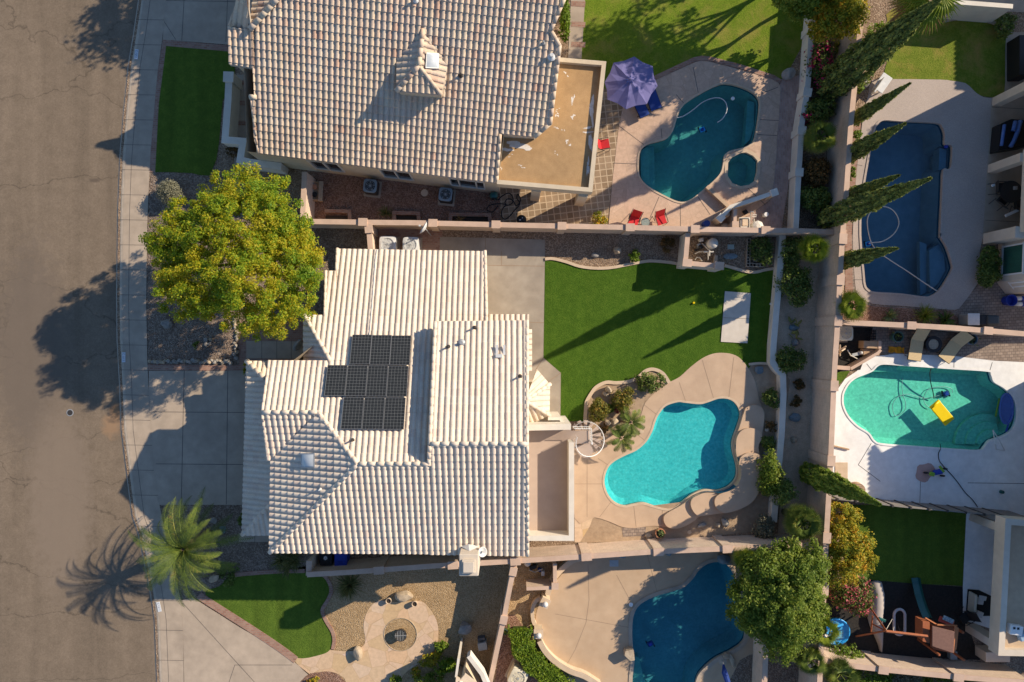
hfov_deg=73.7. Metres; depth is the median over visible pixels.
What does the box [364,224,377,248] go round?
gate wall
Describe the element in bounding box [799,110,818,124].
shrub
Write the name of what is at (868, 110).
cypress tree
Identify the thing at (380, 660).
flagstone patio
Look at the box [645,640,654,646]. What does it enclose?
pool cleaner
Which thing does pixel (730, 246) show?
valve box
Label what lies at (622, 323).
turf lawn
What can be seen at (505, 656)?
bed
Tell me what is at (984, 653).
utility cabinet
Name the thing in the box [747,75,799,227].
brick walk
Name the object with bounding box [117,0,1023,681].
ground
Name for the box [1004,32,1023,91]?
side path
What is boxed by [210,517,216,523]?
boulder
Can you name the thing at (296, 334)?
brick path
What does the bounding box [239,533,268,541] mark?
walk slab
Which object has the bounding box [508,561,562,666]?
side gravel
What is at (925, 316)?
grass tuft
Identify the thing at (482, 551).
satellite dish
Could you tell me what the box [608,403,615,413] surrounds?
shrub
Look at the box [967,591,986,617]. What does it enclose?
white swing
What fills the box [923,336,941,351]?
fire table
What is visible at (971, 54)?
lawn
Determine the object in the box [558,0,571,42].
shrub
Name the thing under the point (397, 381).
solar panel
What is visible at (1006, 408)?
pool float
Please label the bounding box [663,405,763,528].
pool terraces
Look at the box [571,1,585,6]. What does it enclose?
brick band
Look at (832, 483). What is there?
cypress tree
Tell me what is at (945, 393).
pool cleaner
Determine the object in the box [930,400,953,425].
pool float
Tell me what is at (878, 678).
shrub
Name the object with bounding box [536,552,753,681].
pool deck
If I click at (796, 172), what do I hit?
garden wall
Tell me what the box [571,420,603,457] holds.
spiral stair
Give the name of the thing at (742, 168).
hot tub
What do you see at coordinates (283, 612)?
lawn
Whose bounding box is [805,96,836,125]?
shrub
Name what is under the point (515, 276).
patio
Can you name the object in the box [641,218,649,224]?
side table
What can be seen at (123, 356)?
curb address marking
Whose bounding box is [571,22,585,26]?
brick band
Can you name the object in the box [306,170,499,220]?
side dirt
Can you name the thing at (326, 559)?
rubbish bin
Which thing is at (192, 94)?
front lawn
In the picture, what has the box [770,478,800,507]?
shrub
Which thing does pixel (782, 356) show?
shrub
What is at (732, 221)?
garden wall
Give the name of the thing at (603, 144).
folding chair
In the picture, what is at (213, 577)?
boulder
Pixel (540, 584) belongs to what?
garden wall
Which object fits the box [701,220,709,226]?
rubbish tub
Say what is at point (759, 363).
bed kerb
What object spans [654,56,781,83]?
brick edging
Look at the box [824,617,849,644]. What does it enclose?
paddling pool
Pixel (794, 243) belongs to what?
shrub
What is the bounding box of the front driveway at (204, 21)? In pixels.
[163,0,252,44]
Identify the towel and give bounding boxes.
[888,346,903,353]
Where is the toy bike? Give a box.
[923,465,947,476]
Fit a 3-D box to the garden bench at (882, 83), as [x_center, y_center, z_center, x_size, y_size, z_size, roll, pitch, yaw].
[20.673,-14.315,38.300,0.620,0.800,1.412,35,90,0]
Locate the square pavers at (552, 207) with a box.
[500,88,622,223]
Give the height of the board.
0.030 m
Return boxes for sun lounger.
[634,104,649,118]
[648,89,661,111]
[905,329,930,361]
[937,332,973,363]
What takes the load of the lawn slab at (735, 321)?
on the turf lawn at (622, 323)
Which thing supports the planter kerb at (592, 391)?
on the bed soil
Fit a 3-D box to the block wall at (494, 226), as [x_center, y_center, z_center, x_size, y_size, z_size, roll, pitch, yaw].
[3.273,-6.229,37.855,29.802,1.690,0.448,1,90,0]
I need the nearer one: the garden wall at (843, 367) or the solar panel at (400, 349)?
the solar panel at (400, 349)
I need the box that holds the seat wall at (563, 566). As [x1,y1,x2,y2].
[530,559,600,681]
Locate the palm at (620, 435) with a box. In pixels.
[606,425,634,451]
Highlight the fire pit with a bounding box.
[394,628,406,641]
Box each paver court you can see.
[852,235,1023,330]
[868,330,1023,361]
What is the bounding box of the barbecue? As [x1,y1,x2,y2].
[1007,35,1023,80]
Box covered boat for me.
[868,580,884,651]
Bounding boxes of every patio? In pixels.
[295,600,437,681]
[440,237,560,415]
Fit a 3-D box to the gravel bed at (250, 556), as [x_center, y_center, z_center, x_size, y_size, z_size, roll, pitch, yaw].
[-15.440,11.984,38.688,9.122,0.001,5.411,0,90,0]
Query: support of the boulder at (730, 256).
on the side gravel at (578, 248)
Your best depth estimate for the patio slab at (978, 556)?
38.67 m
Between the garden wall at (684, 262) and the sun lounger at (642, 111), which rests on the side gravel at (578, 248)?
the garden wall at (684, 262)
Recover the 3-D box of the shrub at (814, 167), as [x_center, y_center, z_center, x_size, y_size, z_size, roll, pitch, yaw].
[16.909,-9.395,37.874,1.802,1.685,1.937,43,90,0]
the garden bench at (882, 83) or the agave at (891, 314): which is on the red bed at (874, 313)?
the agave at (891, 314)
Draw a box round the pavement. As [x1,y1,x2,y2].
[118,0,183,681]
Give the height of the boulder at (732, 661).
0.339 m
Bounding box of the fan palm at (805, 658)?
[793,643,827,676]
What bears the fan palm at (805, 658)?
on the gravel at (777, 672)
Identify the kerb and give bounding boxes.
[116,0,161,681]
[545,257,773,273]
[583,367,670,430]
[749,362,767,364]
[942,19,1003,28]
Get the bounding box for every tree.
[128,487,252,605]
[138,161,325,342]
[725,535,832,668]
[771,0,822,25]
[798,461,881,505]
[805,0,872,43]
[815,176,932,228]
[816,0,941,101]
[827,520,879,589]
[829,499,864,541]
[843,246,898,269]
[849,174,900,196]
[850,122,906,164]
[853,82,911,126]
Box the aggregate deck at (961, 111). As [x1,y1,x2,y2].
[853,79,1023,309]
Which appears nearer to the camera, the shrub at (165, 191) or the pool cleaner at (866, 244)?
the shrub at (165, 191)
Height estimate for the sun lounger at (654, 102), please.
0.699 m
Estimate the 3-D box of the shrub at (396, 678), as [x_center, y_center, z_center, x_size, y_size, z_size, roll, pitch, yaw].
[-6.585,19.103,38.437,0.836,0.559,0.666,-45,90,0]
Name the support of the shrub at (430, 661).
on the gravel at (452, 599)
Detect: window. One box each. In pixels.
[306,160,344,172]
[378,169,413,180]
[448,178,484,189]
[1001,242,1023,276]
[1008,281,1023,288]
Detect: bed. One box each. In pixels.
[301,671,344,681]
[494,615,542,681]
[581,365,789,541]
[843,301,959,325]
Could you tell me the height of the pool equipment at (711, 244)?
0.900 m
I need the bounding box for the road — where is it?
[0,0,155,681]
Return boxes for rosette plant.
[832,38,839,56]
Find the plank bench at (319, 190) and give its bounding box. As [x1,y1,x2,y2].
[313,181,323,201]
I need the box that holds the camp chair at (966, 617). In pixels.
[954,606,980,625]
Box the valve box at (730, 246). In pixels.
[727,244,733,248]
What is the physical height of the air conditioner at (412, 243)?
1.006 m
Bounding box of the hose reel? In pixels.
[490,192,497,199]
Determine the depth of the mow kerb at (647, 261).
38.61 m
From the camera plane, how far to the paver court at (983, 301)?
38.68 m
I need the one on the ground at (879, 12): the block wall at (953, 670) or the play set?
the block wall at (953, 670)
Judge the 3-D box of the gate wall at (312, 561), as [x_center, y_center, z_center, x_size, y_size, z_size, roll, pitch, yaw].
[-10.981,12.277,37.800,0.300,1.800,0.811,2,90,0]
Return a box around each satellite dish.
[419,222,430,235]
[479,547,486,556]
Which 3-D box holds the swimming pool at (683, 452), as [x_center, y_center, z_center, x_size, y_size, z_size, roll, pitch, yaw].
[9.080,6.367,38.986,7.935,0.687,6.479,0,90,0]
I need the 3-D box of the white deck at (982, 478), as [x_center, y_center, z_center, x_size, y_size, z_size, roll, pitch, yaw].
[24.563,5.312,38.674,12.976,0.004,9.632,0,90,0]
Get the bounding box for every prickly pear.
[788,316,801,326]
[789,330,802,339]
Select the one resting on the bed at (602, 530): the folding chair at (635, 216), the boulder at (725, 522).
the boulder at (725, 522)
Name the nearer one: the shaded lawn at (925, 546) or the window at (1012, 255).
the window at (1012, 255)
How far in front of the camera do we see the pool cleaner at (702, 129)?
39.45 m
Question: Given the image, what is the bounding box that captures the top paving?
[967,0,1023,11]
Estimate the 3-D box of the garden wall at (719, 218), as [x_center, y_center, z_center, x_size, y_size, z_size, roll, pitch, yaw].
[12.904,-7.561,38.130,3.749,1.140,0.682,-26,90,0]
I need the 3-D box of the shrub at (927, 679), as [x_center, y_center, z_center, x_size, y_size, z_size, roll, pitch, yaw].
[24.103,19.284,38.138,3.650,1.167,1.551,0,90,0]
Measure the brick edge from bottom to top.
0.001 m
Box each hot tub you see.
[724,149,760,188]
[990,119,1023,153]
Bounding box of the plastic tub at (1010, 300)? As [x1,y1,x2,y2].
[1001,295,1017,305]
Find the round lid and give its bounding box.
[421,189,427,196]
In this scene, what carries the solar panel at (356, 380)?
attached to the house at (471, 458)
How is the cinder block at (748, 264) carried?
on the side gravel at (578, 248)
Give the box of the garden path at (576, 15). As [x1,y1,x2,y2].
[568,0,584,58]
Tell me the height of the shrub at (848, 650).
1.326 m
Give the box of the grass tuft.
[912,303,937,323]
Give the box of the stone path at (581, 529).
[575,518,592,541]
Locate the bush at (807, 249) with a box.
[790,232,830,264]
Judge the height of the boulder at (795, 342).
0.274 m
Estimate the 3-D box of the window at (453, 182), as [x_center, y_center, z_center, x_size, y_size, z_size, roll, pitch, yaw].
[-2.424,-8.532,37.025,1.926,1.650,0.320,0,90,0]
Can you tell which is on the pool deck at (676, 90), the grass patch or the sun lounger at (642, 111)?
the sun lounger at (642, 111)
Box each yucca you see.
[268,553,304,580]
[334,574,363,601]
[376,205,393,218]
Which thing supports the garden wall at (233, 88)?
on the ground at (879, 12)
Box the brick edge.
[845,123,860,292]
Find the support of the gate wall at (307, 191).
on the side dirt at (340, 191)
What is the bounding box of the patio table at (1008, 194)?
[1000,181,1020,202]
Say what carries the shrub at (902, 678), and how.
on the side gravel at (1016, 663)
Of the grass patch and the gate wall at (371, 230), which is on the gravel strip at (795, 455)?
the grass patch
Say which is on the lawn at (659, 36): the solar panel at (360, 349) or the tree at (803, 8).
the tree at (803, 8)
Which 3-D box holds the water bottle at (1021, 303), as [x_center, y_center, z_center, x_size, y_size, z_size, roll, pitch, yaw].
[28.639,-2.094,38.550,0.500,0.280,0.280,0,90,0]
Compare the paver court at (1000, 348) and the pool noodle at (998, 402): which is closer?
the paver court at (1000, 348)
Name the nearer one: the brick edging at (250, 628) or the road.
the brick edging at (250, 628)
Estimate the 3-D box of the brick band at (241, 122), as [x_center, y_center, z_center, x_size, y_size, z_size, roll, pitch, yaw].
[-15.056,-12.338,38.670,1.558,0.001,0.256,1,90,0]
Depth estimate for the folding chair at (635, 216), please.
38.17 m
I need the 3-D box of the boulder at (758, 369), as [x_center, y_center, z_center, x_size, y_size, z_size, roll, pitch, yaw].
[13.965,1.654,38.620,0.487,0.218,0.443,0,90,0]
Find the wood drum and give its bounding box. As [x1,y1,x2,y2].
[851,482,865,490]
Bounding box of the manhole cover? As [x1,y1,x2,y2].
[66,409,73,415]
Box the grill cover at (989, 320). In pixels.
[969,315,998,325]
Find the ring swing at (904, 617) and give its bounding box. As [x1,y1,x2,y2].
[893,608,905,635]
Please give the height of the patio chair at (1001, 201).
1.022 m
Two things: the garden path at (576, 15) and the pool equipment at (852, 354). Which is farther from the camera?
the garden path at (576, 15)
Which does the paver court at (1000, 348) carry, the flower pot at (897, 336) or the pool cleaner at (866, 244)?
the flower pot at (897, 336)
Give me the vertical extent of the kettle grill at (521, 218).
0.959 m
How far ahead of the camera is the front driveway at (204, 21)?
38.67 m
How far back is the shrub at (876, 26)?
37.82 m
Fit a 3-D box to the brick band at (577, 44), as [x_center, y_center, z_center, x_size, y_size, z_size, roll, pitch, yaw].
[3.754,-16.800,38.670,0.801,0.001,0.313,4,90,0]
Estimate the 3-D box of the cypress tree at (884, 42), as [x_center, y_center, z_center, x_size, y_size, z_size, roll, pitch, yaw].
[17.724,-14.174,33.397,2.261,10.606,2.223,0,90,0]
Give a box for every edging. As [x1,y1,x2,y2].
[196,592,297,662]
[234,569,304,576]
[320,576,335,649]
[384,618,416,650]
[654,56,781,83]
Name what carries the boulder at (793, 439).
on the gravel strip at (795, 455)
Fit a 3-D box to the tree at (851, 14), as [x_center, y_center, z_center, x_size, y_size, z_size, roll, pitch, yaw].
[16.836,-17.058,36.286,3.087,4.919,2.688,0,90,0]
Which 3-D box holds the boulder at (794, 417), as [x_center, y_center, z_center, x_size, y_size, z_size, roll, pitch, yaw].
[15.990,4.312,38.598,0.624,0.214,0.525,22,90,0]
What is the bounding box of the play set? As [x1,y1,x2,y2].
[855,578,964,660]
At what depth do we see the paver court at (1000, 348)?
38.67 m
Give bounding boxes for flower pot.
[655,528,665,538]
[889,331,903,342]
[967,334,980,345]
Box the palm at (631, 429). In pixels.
[616,406,644,437]
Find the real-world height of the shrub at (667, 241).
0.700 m
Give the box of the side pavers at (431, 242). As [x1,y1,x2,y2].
[377,229,441,249]
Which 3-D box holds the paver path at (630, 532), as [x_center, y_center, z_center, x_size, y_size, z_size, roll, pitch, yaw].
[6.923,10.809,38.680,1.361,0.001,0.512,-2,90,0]
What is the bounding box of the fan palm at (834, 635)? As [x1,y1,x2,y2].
[813,614,843,648]
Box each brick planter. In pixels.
[325,209,352,218]
[392,211,420,219]
[448,212,491,221]
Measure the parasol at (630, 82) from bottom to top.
2.950 m
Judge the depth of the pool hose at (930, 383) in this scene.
38.99 m
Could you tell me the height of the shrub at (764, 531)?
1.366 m
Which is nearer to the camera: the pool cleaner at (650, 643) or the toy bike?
the toy bike
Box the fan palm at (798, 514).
[781,502,824,541]
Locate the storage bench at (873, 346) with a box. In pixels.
[858,341,881,355]
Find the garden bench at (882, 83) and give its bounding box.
[871,72,891,94]
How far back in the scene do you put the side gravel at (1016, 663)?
38.69 m
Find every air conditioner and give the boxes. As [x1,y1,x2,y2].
[363,179,381,197]
[379,236,399,249]
[403,237,421,249]
[438,187,455,206]
[505,658,528,681]
[839,326,852,341]
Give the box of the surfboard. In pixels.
[1005,209,1018,216]
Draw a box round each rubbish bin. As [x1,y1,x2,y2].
[319,553,333,564]
[334,553,349,565]
[958,313,979,324]
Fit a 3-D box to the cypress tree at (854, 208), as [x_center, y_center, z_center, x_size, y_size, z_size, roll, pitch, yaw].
[17.467,-6.782,33.535,1.429,10.331,1.422,0,90,0]
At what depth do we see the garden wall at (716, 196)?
38.35 m
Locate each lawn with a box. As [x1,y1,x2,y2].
[155,46,234,175]
[205,572,331,657]
[544,260,772,420]
[582,0,803,88]
[845,505,965,585]
[884,8,1005,96]
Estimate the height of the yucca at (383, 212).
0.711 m
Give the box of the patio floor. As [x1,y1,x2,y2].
[983,98,1023,233]
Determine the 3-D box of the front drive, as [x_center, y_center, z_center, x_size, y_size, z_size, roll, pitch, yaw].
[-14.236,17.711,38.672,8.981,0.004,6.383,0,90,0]
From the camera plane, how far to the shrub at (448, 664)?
38.09 m
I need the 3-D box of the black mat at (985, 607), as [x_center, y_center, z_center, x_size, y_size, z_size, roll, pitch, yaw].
[26.461,14.803,38.655,1.586,0.001,1.530,0,90,0]
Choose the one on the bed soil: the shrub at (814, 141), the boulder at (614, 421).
the boulder at (614, 421)
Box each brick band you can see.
[238,121,245,124]
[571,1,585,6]
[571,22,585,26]
[571,42,585,46]
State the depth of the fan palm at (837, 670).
36.33 m
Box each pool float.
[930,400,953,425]
[998,393,1013,424]
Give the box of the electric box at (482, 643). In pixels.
[477,635,487,650]
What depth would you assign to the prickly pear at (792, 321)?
38.43 m
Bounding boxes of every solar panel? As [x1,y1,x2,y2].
[324,365,347,395]
[341,397,363,428]
[345,365,367,395]
[350,335,371,363]
[362,397,384,428]
[366,366,387,395]
[370,335,391,364]
[383,398,405,429]
[386,366,408,396]
[390,335,410,364]
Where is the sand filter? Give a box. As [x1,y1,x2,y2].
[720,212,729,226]
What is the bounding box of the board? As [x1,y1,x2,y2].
[835,462,847,478]
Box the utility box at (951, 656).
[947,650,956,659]
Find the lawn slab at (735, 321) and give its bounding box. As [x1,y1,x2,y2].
[721,291,750,342]
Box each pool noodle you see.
[995,398,999,416]
[1000,124,1005,145]
[1008,120,1022,147]
[1011,121,1017,131]
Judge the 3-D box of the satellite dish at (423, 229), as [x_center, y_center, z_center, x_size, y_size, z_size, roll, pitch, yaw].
[-4.783,-6.090,37.509,0.447,2.383,0.636,0,90,0]
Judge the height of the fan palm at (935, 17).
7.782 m
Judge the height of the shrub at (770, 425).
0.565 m
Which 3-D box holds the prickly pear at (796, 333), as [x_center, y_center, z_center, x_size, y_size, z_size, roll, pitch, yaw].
[15.972,-0.273,38.456,0.612,0.382,0.692,-23,90,0]
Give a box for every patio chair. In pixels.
[988,181,1006,194]
[989,194,1009,210]
[1010,199,1020,210]
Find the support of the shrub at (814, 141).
on the gravel strip at (807, 218)
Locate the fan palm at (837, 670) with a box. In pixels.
[823,652,861,681]
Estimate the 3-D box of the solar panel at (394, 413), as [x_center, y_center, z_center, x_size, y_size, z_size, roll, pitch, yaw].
[-5.561,3.450,32.370,0.967,0.142,1.558,0,67,0]
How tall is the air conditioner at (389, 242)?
1.006 m
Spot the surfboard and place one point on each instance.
(1011, 213)
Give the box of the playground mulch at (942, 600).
[827,579,979,659]
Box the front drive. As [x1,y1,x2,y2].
[181,598,307,681]
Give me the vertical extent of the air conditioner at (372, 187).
0.906 m
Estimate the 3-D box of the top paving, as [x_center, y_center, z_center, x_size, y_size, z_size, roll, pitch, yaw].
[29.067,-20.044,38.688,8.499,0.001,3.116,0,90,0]
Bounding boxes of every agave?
[881,307,897,321]
[935,311,956,331]
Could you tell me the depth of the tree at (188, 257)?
32.92 m
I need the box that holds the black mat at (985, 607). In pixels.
[966,589,990,615]
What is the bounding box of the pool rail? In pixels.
[992,430,1004,450]
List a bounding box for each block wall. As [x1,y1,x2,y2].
[299,218,846,237]
[307,533,819,576]
[488,565,517,681]
[798,20,862,681]
[824,646,1023,681]
[842,320,1023,335]
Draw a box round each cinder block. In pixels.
[713,255,717,262]
[745,263,752,266]
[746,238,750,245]
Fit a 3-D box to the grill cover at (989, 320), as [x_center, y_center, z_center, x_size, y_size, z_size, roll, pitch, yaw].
[26.394,-1.147,38.175,1.052,1.050,0.620,0,90,0]
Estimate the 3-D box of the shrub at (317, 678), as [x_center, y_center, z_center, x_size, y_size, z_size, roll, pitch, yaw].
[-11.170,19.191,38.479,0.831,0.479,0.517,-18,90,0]
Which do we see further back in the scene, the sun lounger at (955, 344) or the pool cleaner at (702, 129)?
the pool cleaner at (702, 129)
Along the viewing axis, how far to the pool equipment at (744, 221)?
37.99 m
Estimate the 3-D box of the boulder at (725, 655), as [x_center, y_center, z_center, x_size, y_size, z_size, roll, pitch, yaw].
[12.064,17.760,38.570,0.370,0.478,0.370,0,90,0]
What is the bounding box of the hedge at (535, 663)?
[507,623,575,681]
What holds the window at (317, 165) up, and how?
in the house at (489, 96)
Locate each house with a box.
[228,0,605,206]
[240,248,573,575]
[455,637,489,681]
[983,82,1023,293]
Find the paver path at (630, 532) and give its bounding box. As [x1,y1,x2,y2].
[622,527,645,536]
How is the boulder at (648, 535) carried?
on the bed at (602, 530)
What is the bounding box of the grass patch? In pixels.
[837,371,849,383]
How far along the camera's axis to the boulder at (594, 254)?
38.51 m
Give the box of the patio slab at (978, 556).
[963,513,994,627]
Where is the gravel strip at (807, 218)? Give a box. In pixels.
[799,13,837,228]
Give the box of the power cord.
[938,444,977,506]
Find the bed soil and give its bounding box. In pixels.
[587,371,667,435]
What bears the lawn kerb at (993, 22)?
on the lawn at (971, 54)
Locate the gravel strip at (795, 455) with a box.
[776,237,844,533]
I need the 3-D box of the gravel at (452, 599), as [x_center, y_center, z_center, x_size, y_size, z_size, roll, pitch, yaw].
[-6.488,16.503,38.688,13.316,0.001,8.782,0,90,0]
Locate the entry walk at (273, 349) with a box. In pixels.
[246,341,302,358]
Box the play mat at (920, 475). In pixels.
[915,463,934,481]
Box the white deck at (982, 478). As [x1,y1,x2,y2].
[833,354,1023,515]
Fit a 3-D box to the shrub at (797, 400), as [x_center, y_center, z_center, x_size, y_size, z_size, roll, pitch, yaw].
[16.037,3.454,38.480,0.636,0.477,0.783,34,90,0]
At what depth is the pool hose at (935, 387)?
39.38 m
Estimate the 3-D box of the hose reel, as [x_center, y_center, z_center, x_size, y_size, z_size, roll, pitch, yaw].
[-1.007,-8.152,38.346,0.476,0.659,0.347,-7,90,0]
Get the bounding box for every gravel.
[146,172,367,363]
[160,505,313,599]
[293,564,509,681]
[384,618,416,650]
[442,230,789,277]
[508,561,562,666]
[730,646,798,681]
[822,622,1023,681]
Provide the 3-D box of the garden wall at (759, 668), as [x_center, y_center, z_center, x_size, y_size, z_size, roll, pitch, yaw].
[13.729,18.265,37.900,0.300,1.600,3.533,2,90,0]
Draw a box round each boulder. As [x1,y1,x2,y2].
[161,319,172,328]
[209,573,218,582]
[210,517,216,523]
[293,339,301,350]
[353,646,362,660]
[394,590,412,601]
[458,621,471,634]
[591,252,598,257]
[605,386,611,392]
[611,418,618,425]
[613,246,620,253]
[645,533,651,537]
[697,522,706,527]
[717,554,730,563]
[721,518,728,526]
[723,253,737,258]
[723,652,729,658]
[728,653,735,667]
[755,366,762,373]
[781,67,795,79]
[789,324,799,330]
[789,413,800,421]
[790,436,796,442]
[791,338,799,345]
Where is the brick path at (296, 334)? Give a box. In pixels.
[239,320,302,364]
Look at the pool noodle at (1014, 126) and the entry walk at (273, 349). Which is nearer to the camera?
the pool noodle at (1014, 126)
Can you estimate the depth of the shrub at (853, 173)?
38.35 m
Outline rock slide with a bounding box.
[623,646,634,660]
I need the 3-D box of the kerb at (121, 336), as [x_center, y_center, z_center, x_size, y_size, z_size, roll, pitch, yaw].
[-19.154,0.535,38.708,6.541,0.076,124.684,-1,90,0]
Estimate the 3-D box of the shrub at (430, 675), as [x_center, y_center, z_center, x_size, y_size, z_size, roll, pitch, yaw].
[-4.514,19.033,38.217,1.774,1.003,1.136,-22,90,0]
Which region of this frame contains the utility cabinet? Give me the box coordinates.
[975,645,1009,661]
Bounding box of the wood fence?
[831,495,1023,516]
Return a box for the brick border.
[150,40,227,171]
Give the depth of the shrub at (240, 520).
38.29 m
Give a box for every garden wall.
[221,71,287,174]
[526,561,558,590]
[676,233,723,271]
[704,185,728,207]
[711,188,778,224]
[727,209,738,226]
[752,632,768,681]
[767,235,786,521]
[787,14,814,227]
[837,365,849,369]
[847,349,881,369]
[943,0,1012,22]
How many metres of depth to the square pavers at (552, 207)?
38.68 m
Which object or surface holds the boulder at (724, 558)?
on the pool deck at (583, 619)
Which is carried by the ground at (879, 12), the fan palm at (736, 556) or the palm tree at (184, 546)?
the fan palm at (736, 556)
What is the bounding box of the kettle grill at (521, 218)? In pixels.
[517,215,525,222]
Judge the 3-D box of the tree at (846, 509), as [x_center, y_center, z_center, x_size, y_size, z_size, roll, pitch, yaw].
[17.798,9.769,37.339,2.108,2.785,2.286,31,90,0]
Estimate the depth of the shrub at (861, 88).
38.32 m
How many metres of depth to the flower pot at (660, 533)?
38.27 m
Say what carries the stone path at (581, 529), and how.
on the bed at (602, 530)
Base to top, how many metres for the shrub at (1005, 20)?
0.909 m
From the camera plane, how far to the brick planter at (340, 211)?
38.40 m
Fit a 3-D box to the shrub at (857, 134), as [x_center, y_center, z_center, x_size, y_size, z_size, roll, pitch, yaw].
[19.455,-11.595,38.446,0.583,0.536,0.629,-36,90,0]
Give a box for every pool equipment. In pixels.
[524,563,544,575]
[694,238,717,260]
[737,209,762,227]
[838,344,862,359]
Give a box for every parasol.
[604,57,657,108]
[718,657,729,681]
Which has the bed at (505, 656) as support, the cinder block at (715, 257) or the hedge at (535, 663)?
the hedge at (535, 663)
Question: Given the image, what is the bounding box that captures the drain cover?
[610,560,617,566]
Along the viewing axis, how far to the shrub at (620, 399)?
38.05 m
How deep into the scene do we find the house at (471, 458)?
33.02 m
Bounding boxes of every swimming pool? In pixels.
[602,396,741,510]
[628,558,748,681]
[637,82,760,203]
[842,363,1018,451]
[859,118,954,298]
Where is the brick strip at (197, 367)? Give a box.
[148,364,245,370]
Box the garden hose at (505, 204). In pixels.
[486,193,520,219]
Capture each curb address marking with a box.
[122,352,124,361]
[134,49,138,58]
[156,602,161,611]
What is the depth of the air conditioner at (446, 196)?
37.87 m
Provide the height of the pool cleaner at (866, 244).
0.240 m
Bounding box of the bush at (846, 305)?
[833,289,868,321]
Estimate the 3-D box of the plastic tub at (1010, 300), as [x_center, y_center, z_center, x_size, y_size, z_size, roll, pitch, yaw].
[27.965,-2.279,38.450,0.640,0.500,0.640,0,90,0]
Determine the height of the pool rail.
1.186 m
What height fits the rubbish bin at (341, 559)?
1.076 m
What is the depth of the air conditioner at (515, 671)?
37.87 m
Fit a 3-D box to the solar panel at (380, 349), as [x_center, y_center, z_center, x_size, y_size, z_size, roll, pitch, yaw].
[-6.456,0.450,33.630,0.967,0.142,1.558,0,67,0]
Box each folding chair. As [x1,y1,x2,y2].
[598,137,609,152]
[627,208,643,224]
[652,208,667,225]
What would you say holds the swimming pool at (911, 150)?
in the ground at (879, 12)
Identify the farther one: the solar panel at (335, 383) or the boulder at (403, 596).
the boulder at (403, 596)
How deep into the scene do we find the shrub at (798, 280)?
37.63 m
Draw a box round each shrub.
[155,177,183,205]
[192,341,199,349]
[216,563,239,587]
[225,147,237,157]
[237,513,241,525]
[306,676,319,681]
[389,674,401,681]
[410,666,420,681]
[414,668,444,681]
[417,650,441,667]
[432,640,448,652]
[433,655,456,675]
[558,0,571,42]
[587,397,609,423]
[592,210,607,223]
[599,423,608,433]
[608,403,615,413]
[609,386,636,413]
[628,248,639,261]
[634,372,666,393]
[660,236,674,253]
[748,236,774,266]
[750,513,776,538]
[755,448,786,497]
[760,387,779,409]
[760,435,775,450]
[765,421,776,431]
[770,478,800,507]
[773,262,814,307]
[775,344,808,373]
[778,235,803,267]
[789,394,802,406]
[792,379,805,389]
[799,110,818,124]
[800,185,832,214]
[801,38,836,91]
[802,120,837,155]
[802,155,832,190]
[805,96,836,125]
[826,573,877,617]
[826,641,864,659]
[840,669,895,681]
[850,166,856,180]
[853,130,862,138]
[857,83,864,93]
[862,21,886,40]
[887,674,922,681]
[921,676,975,681]
[975,262,1002,288]
[976,245,1004,267]
[994,12,1018,39]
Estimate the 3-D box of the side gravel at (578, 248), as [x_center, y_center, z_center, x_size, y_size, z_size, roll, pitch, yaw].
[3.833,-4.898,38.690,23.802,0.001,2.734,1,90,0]
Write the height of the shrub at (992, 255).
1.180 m
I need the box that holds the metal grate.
[867,330,875,339]
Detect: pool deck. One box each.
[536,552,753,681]
[574,353,761,527]
[609,61,780,226]
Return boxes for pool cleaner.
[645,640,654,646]
[697,126,706,132]
[863,241,871,246]
[941,391,950,396]
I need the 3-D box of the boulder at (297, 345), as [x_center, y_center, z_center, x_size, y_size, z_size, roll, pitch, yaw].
[-12.100,0.216,38.591,0.412,0.377,0.744,25,90,0]
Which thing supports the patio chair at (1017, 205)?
on the patio floor
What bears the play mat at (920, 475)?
on the white deck at (982, 478)
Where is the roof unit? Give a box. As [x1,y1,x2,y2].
[1006,623,1023,641]
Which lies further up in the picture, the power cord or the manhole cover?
the manhole cover
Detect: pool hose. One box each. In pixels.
[677,97,726,122]
[867,206,936,290]
[892,378,941,415]
[923,386,952,407]
[929,368,933,398]
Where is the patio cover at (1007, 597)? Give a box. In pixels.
[965,514,1023,655]
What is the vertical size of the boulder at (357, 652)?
0.572 m
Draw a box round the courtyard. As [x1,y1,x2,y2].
[233,75,257,164]
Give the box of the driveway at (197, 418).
[149,371,245,504]
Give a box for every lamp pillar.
[534,624,542,638]
[539,592,550,608]
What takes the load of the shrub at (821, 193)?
on the gravel strip at (807, 218)
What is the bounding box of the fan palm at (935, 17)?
[878,0,965,36]
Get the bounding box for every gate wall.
[300,172,315,218]
[306,553,318,575]
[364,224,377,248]

